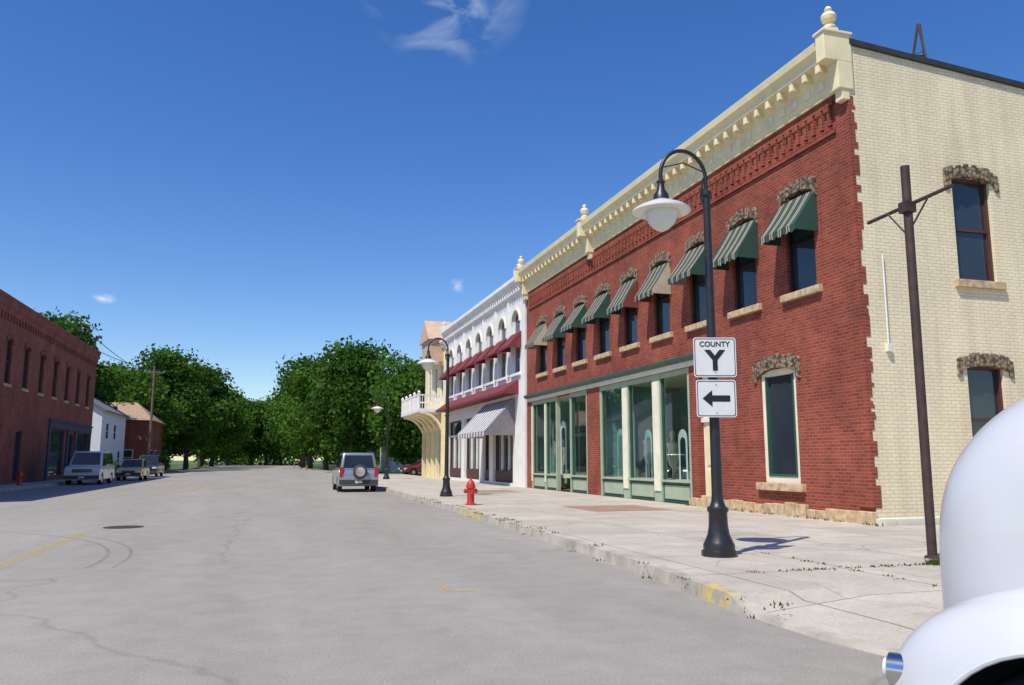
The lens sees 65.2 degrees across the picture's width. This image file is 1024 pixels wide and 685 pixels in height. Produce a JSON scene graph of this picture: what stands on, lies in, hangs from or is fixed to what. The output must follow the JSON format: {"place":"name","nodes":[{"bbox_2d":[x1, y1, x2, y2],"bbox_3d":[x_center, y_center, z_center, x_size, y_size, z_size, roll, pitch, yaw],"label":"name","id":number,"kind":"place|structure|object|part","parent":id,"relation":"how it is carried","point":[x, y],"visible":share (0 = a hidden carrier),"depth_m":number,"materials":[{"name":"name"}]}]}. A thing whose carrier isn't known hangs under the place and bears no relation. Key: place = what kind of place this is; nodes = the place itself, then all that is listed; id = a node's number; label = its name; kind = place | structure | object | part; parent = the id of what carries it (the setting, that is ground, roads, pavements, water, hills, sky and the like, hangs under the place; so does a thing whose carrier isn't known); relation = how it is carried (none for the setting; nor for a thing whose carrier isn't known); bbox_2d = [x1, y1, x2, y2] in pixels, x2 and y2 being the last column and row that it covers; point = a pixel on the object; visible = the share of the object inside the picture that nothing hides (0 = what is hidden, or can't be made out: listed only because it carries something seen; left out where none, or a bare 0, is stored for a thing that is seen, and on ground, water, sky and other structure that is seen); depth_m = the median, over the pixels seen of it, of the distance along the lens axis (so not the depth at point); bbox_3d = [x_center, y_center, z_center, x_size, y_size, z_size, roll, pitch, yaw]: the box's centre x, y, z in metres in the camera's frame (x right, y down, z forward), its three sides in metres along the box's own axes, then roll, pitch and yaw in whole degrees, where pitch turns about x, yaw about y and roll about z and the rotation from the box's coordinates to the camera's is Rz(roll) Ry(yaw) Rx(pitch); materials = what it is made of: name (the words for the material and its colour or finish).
{"place":"outdoors","nodes":[
{"label":"outdoors","id":0,"kind":"place"},
{"bbox_2d":[0,479,74,487],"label":"sidewalk","id":1,"kind":"structure","parent":0,"point":[28,483],"depth_m":46.92,"materials":[{"name":"concrete"}]},
{"bbox_2d":[15,470,24,484],"bbox_3d":[-26.773,7.360,43.553,0.391,0.820,0.393,-6,-10,36],"label":"fire hydrant","id":2,"kind":"object","parent":1,"relation":"on","point":[19,476],"visible":1,"depth_m":43.48,"materials":[{"name":"red metal"}]},
{"bbox_2d":[0,310,96,484],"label":"walls","id":3,"kind":"structure","parent":0,"point":[30,414],"depth_m":49.91,"materials":[{"name":"red brick"}]},
{"bbox_2d":[0,289,100,480],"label":"trim","id":4,"kind":"structure","parent":3,"relation":"attached to","point":[12,307],"depth_m":53.15,"materials":[{"name":"brown brick"}]},
{"bbox_2d":[4,341,87,479],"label":"window panes","id":5,"kind":"object","parent":4,"relation":"attached to","point":[54,458],"visible":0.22,"depth_m":55.29,"materials":[{"name":"black glass"}]},
{"bbox_2d":[164,461,569,490],"bbox_3d":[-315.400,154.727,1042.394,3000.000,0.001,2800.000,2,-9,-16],"label":"ground","id":6,"kind":"structure","parent":0,"point":[176,465],"depth_m":227.47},
{"bbox_2d":[0,476,121,491],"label":"kerb","id":7,"kind":"structure","parent":6,"relation":"on","point":[29,486],"depth_m":44.03,"materials":[{"name":"concrete"}]},
{"bbox_2d":[34,306,127,408],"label":"shade tree","id":8,"kind":"object","parent":6,"relation":"on","point":[84,334],"visible":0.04,"depth_m":85.44,"materials":[{"name":"green plant"}]},
{"bbox_2d":[90,397,130,465],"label":"white gable house","id":9,"kind":"structure","parent":6,"relation":"on","point":[108,426],"depth_m":79.50,"materials":[{"name":"white wood"}]},
{"bbox_2d":[109,361,143,379],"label":"shade tree","id":10,"kind":"object","parent":6,"relation":"on","point":[127,367],"depth_m":127.19,"materials":[{"name":"green plant"}]},
{"bbox_2d":[106,402,166,459],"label":"brick house","id":11,"kind":"structure","parent":6,"relation":"on","point":[136,435],"depth_m":91.39,"materials":[{"name":"red brick"}]},
{"bbox_2d":[95,358,191,444],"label":"shade tree","id":12,"kind":"object","parent":6,"relation":"on","point":[137,388],"visible":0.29,"depth_m":101.43,"materials":[{"name":"green plant"}]},
{"bbox_2d":[143,366,164,454],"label":"utility pole","id":13,"kind":"object","parent":6,"relation":"on","point":[151,420],"visible":0.88,"depth_m":88.08,"materials":[{"name":"brown wood"}]},
{"bbox_2d":[95,336,161,371],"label":"overhead wires","id":14,"kind":"object","parent":13,"relation":"attached to","point":[96,339],"visible":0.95,"depth_m":73.89,"materials":[{"name":"black metal"}]},
{"bbox_2d":[161,457,168,470],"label":"shrub","id":15,"kind":"object","parent":6,"relation":"on","point":[164,461],"visible":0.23,"depth_m":106.16,"materials":[{"name":"green plant"}]},
{"bbox_2d":[161,456,171,469],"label":"shrub","id":16,"kind":"object","parent":6,"relation":"on","point":[168,464],"visible":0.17,"depth_m":111.57,"materials":[{"name":"green plant"}]},
{"bbox_2d":[123,343,223,456],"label":"shade tree","id":17,"kind":"object","parent":6,"relation":"on","point":[179,373],"visible":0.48,"depth_m":115.11,"materials":[{"name":"green plant"}]},
{"bbox_2d":[170,358,229,468],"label":"shade tree","id":18,"kind":"object","parent":6,"relation":"on","point":[205,383],"visible":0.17,"depth_m":134.87,"materials":[{"name":"green plant"}]},
{"bbox_2d":[168,363,248,467],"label":"shade tree","id":19,"kind":"object","parent":6,"relation":"on","point":[221,402],"visible":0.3,"depth_m":155.31,"materials":[{"name":"green plant"}]},
{"bbox_2d":[191,386,260,466],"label":"shade tree","id":20,"kind":"object","parent":6,"relation":"on","point":[212,453],"visible":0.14,"depth_m":179.35,"materials":[{"name":"green plant"}]},
{"bbox_2d":[209,394,257,465],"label":"shade tree","id":21,"kind":"object","parent":6,"relation":"on","point":[240,449],"visible":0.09,"depth_m":216.27,"materials":[{"name":"green plant"}]},
{"bbox_2d":[238,398,276,465],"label":"shade tree","id":22,"kind":"object","parent":6,"relation":"on","point":[253,448],"visible":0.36,"depth_m":221.22,"materials":[{"name":"green plant"}]},
{"bbox_2d":[254,399,275,464],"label":"shade tree","id":23,"kind":"object","parent":6,"relation":"on","point":[266,460],"visible":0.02,"depth_m":232.48,"materials":[{"name":"green plant"}]},
{"bbox_2d":[164,442,379,464],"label":"distant tree line","id":24,"kind":"object","parent":6,"relation":"on","point":[244,459],"visible":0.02,"depth_m":244.30,"materials":[{"name":"green plant"}]},
{"bbox_2d":[257,401,291,465],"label":"shade tree","id":25,"kind":"object","parent":6,"relation":"on","point":[275,453],"visible":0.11,"depth_m":223.72,"materials":[{"name":"green plant"}]},
{"bbox_2d":[264,368,304,467],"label":"shade tree","id":26,"kind":"object","parent":6,"relation":"on","point":[273,407],"visible":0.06,"depth_m":155.90,"materials":[{"name":"green plant"}]},
{"bbox_2d":[258,377,317,466],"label":"shade tree","id":27,"kind":"object","parent":6,"relation":"on","point":[286,453],"visible":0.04,"depth_m":181.52,"materials":[{"name":"green plant"}]},
{"bbox_2d":[258,353,332,468],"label":"shade tree","id":28,"kind":"object","parent":6,"relation":"on","point":[309,362],"visible":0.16,"depth_m":140.21,"materials":[{"name":"green plant"}]},
{"bbox_2d":[278,439,318,465],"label":"shade tree","id":29,"kind":"object","parent":6,"relation":"on","point":[306,461],"depth_m":224.13,"materials":[{"name":"green plant"}]},
{"bbox_2d":[273,365,348,469],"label":"shade tree","id":30,"kind":"object","parent":6,"relation":"on","point":[292,418],"visible":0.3,"depth_m":120.55,"materials":[{"name":"green plant"}]},
{"bbox_2d":[309,369,384,451],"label":"shade tree","id":31,"kind":"object","parent":6,"relation":"on","point":[321,422],"visible":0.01,"depth_m":108.73,"materials":[{"name":"green plant"}]},
{"bbox_2d":[299,335,398,454],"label":"shade tree","id":32,"kind":"object","parent":6,"relation":"on","point":[339,411],"visible":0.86,"depth_m":95.71,"materials":[{"name":"green plant"}]},
{"bbox_2d":[362,349,425,474],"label":"shade tree","id":33,"kind":"object","parent":6,"relation":"on","point":[405,435],"visible":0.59,"depth_m":81.79,"materials":[{"name":"green plant"}]},
{"bbox_2d":[380,441,421,472],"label":"white bungalow","id":34,"kind":"object","parent":6,"relation":"on","point":[393,467],"visible":0.06,"depth_m":97.92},
{"bbox_2d":[397,460,421,474],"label":"red car","id":35,"kind":"object","parent":6,"relation":"on","point":[413,468],"visible":0.53,"depth_m":78.59,"materials":[{"name":"paint"}]},
{"bbox_2d":[401,321,452,478],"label":"balcony hotel","id":36,"kind":"structure","parent":6,"relation":"on","point":[432,423],"depth_m":61.93,"materials":[{"name":"beige paint"}]},
{"bbox_2d":[430,365,443,458],"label":"window panes","id":37,"kind":"structure","parent":36,"relation":"in","point":[443,365],"depth_m":63.66,"materials":[{"name":"black glass"}]},
{"bbox_2d":[447,294,526,487],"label":"walls","id":38,"kind":"structure","parent":6,"relation":"on","point":[518,304],"depth_m":45.69,"materials":[{"name":"white paint"}]},
{"bbox_2d":[435,331,520,439],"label":"awnings","id":39,"kind":"object","parent":38,"relation":"attached to","point":[496,418],"visible":0.92,"depth_m":44.20,"materials":[{"name":"red fabric"}]},
{"bbox_2d":[441,263,520,482],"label":"trim and cornice","id":40,"kind":"structure","parent":38,"relation":"on","point":[506,292],"depth_m":48.33,"materials":[{"name":"white paint"}]},
{"bbox_2d":[451,313,519,469],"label":"window panes","id":41,"kind":"object","parent":38,"relation":"attached to","point":[456,428],"visible":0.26,"depth_m":47.74,"materials":[{"name":"black glass"}]},
{"bbox_2d":[527,46,1023,517],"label":"walls","id":42,"kind":"structure","parent":6,"relation":"on","point":[926,123],"depth_m":18.76,"materials":[{"name":"red brick"}]},
{"bbox_2d":[536,374,689,489],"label":"window panes","id":43,"kind":"object","parent":42,"relation":"attached to","point":[677,431],"visible":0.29,"depth_m":32.00,"materials":[{"name":"teal glass"}]},
{"bbox_2d":[525,191,817,349],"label":"window awnings","id":44,"kind":"object","parent":42,"relation":"attached to","point":[799,212],"depth_m":24.19,"materials":[{"name":"green fabric"}]},
{"bbox_2d":[514,6,853,299],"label":"cornice","id":45,"kind":"structure","parent":42,"relation":"attached to","point":[819,70],"depth_m":22.52,"materials":[{"name":"beige paint"}]},
{"bbox_2d":[528,95,874,507],"bbox_3d":[4.231,0.490,28.782,0.078,9.400,23.728,2,-9,-16],"label":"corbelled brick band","id":46,"kind":"object","parent":42,"relation":"attached to","point":[858,371],"visible":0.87,"depth_m":18.39,"materials":[{"name":"red brick"}]},
{"bbox_2d":[524,38,1023,503],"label":"window frames and storefront","id":47,"kind":"structure","parent":42,"relation":"attached to","point":[659,487],"depth_m":26.56,"materials":[{"name":"wood"}]},
{"bbox_2d":[543,182,998,473],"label":"window panes","id":48,"kind":"object","parent":47,"relation":"in","point":[971,247],"visible":0.38,"depth_m":19.86,"materials":[{"name":"glass"}]},
{"bbox_2d":[536,164,1014,491],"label":"stone lintels and sills","id":49,"kind":"object","parent":42,"relation":"attached to","point":[790,190],"visible":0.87,"depth_m":20.07,"materials":[{"name":"stone"}]},
{"bbox_2d":[912,23,926,57],"bbox_3d":[10.958,-7.272,21.185,0.905,2.563,0.894,2,-9,-16],"label":"roof tripod","id":50,"kind":"object","parent":42,"relation":"on","point":[918,28],"visible":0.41,"depth_m":21.35,"materials":[{"name":"metal"}]},
{"bbox_2d":[0,466,887,684],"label":"road","id":51,"kind":"structure","parent":0,"point":[261,575],"depth_m":8.52,"materials":[{"name":"grey asphalt"}]},
{"bbox_2d":[63,451,114,484],"bbox_3d":[-26.788,7.941,50.874,2.300,2.079,5.075,2,-9,-16],"label":"minivan","id":52,"kind":"object","parent":51,"relation":"on","point":[99,466],"visible":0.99,"depth_m":49.46,"materials":[{"name":"paint"}]},
{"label":"windows","id":53,"kind":"part","parent":52,"relation":"part of","materials":[{"name":"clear glass"}]},
{"bbox_2d":[103,525,143,528],"bbox_3d":[-8.762,4.162,18.050,0.840,0.006,0.840,2,-9,-16],"label":"manhole cover","id":54,"kind":"object","parent":51,"relation":"on","point":[122,527],"visible":1,"depth_m":17.91,"materials":[{"name":"metal"}]},
{"bbox_2d":[115,459,149,480],"bbox_3d":[-28.697,9.614,60.602,2.070,1.598,4.475,2,-9,-16],"label":"yellow car","id":55,"kind":"object","parent":51,"relation":"on","point":[139,468],"visible":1,"depth_m":59.74,"materials":[{"name":"paint"}]},
{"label":"windows","id":56,"kind":"part","parent":55,"relation":"part of","materials":[{"name":"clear glass"}]},
{"bbox_2d":[139,455,164,476],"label":"pickup truck","id":57,"kind":"object","parent":51,"relation":"on","point":[155,465],"visible":0.52,"depth_m":72.94,"materials":[{"name":"blue paint"}]},
{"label":"windows","id":58,"kind":"part","parent":57,"relation":"part of","materials":[{"name":"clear glass"}]},
{"bbox_2d":[0,483,473,591],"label":"painted markings","id":59,"kind":"object","parent":51,"relation":"on","point":[196,488],"visible":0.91,"depth_m":12.81,"materials":[{"name":"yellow paint"}]},
{"bbox_2d":[164,466,329,475],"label":"kerb","id":60,"kind":"structure","parent":51,"relation":"on","point":[214,466],"depth_m":111.91,"materials":[{"name":"concrete"}]},
{"bbox_2d":[331,451,377,491],"bbox_3d":[-7.851,6.393,39.852,2.180,1.938,4.730,2,-9,-16],"label":"suv","id":61,"kind":"object","parent":51,"relation":"on","point":[356,469],"visible":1,"depth_m":37.98,"materials":[{"name":"silver metal"}]},
{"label":"windows","id":62,"kind":"part","parent":61,"relation":"part of","materials":[{"name":"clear glass"}]},
{"bbox_2d":[330,475,899,655],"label":"kerb","id":63,"kind":"structure","parent":51,"relation":"on","point":[717,594],"depth_m":9.55,"materials":[{"name":"concrete"}]},
{"bbox_2d":[882,397,1023,684],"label":"vintage truck","id":64,"kind":"object","parent":51,"relation":"on","point":[971,632],"visible":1,"depth_m":3.31,"materials":[{"name":"white paint"}]},
{"bbox_2d":[0,0,1023,460],"label":"sky","id":65,"kind":"structure","parent":0,"point":[246,185],"materials":[{"name":"blue"}]},
{"bbox_2d":[378,474,942,647],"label":"sidewalk","id":66,"kind":"structure","parent":0,"point":[872,604],"depth_m":12.07,"materials":[{"name":"concrete"}]},
{"bbox_2d":[371,395,389,478],"bbox_3d":[-9.416,6.751,57.352,1.440,6.018,0.860,2,-9,-16],"label":"street lamp","id":67,"kind":"object","parent":66,"relation":"on","point":[377,408],"visible":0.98,"depth_m":57.34,"materials":[{"name":"black metal"}]},
{"bbox_2d":[417,338,452,496],"bbox_3d":[-2.921,2.784,30.358,1.440,6.018,0.860,2,-9,-16],"label":"street lamp","id":68,"kind":"object","parent":66,"relation":"on","point":[428,363],"visible":1,"depth_m":30.36,"materials":[{"name":"black metal"}]},
{"bbox_2d":[463,478,477,504],"bbox_3d":[-1.241,4.531,24.368,0.391,0.820,0.393,-6,-10,36],"label":"fire hydrant","id":69,"kind":"object","parent":66,"relation":"on","point":[470,491],"visible":1,"depth_m":24.28,"materials":[{"name":"red metal"}]},
{"bbox_2d":[477,490,669,511],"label":"brick pavers","id":70,"kind":"object","parent":66,"relation":"on","point":[617,508],"visible":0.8,"depth_m":22.94,"materials":[{"name":"red brick"}]},
{"bbox_2d":[414,497,939,618],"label":"grass tufts","id":71,"kind":"object","parent":66,"relation":"on","point":[934,561],"visible":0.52,"depth_m":10.43,"materials":[{"name":"green plant"}]},
{"bbox_2d":[632,149,737,557],"bbox_3d":[2.500,0.039,11.681,1.440,6.018,0.860,2,-9,-16],"label":"street lamp","id":72,"kind":"object","parent":66,"relation":"on","point":[661,211],"visible":0.96,"depth_m":11.66,"materials":[{"name":"black metal"}]},
{"bbox_2d":[693,338,736,376],"bbox_3d":[2.952,0.217,11.654,0.620,0.580,0.040,0,-8,-1],"label":"county route sign","id":73,"kind":"object","parent":72,"relation":"attached to","point":[714,357],"visible":1,"depth_m":11.64,"materials":[{"name":"silver metal"}]},
{"bbox_2d":[696,380,736,416],"bbox_3d":[2.952,0.810,11.566,0.580,0.540,0.040,0,-8,-1],"label":"arrow sign","id":74,"kind":"object","parent":72,"relation":"attached to","point":[715,398],"visible":1,"depth_m":11.55,"materials":[{"name":"silver metal"}]},
{"bbox_2d":[689,495,939,525],"bbox_3d":[11.436,4.465,21.884,10.454,0.429,7.810,2,-9,-16],"label":"stone foundation","id":75,"kind":"object","parent":66,"relation":"on","point":[792,509],"visible":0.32,"depth_m":18.70,"materials":[{"name":"stone"}]},
{"bbox_2d":[867,165,953,558],"bbox_3d":[5.849,0.186,11.583,0.221,5.700,1.431,4,-9,-26],"label":"utility pole","id":76,"kind":"object","parent":66,"relation":"on","point":[906,208],"visible":0.92,"depth_m":11.53,"materials":[{"name":"brown wood"}]}
]}

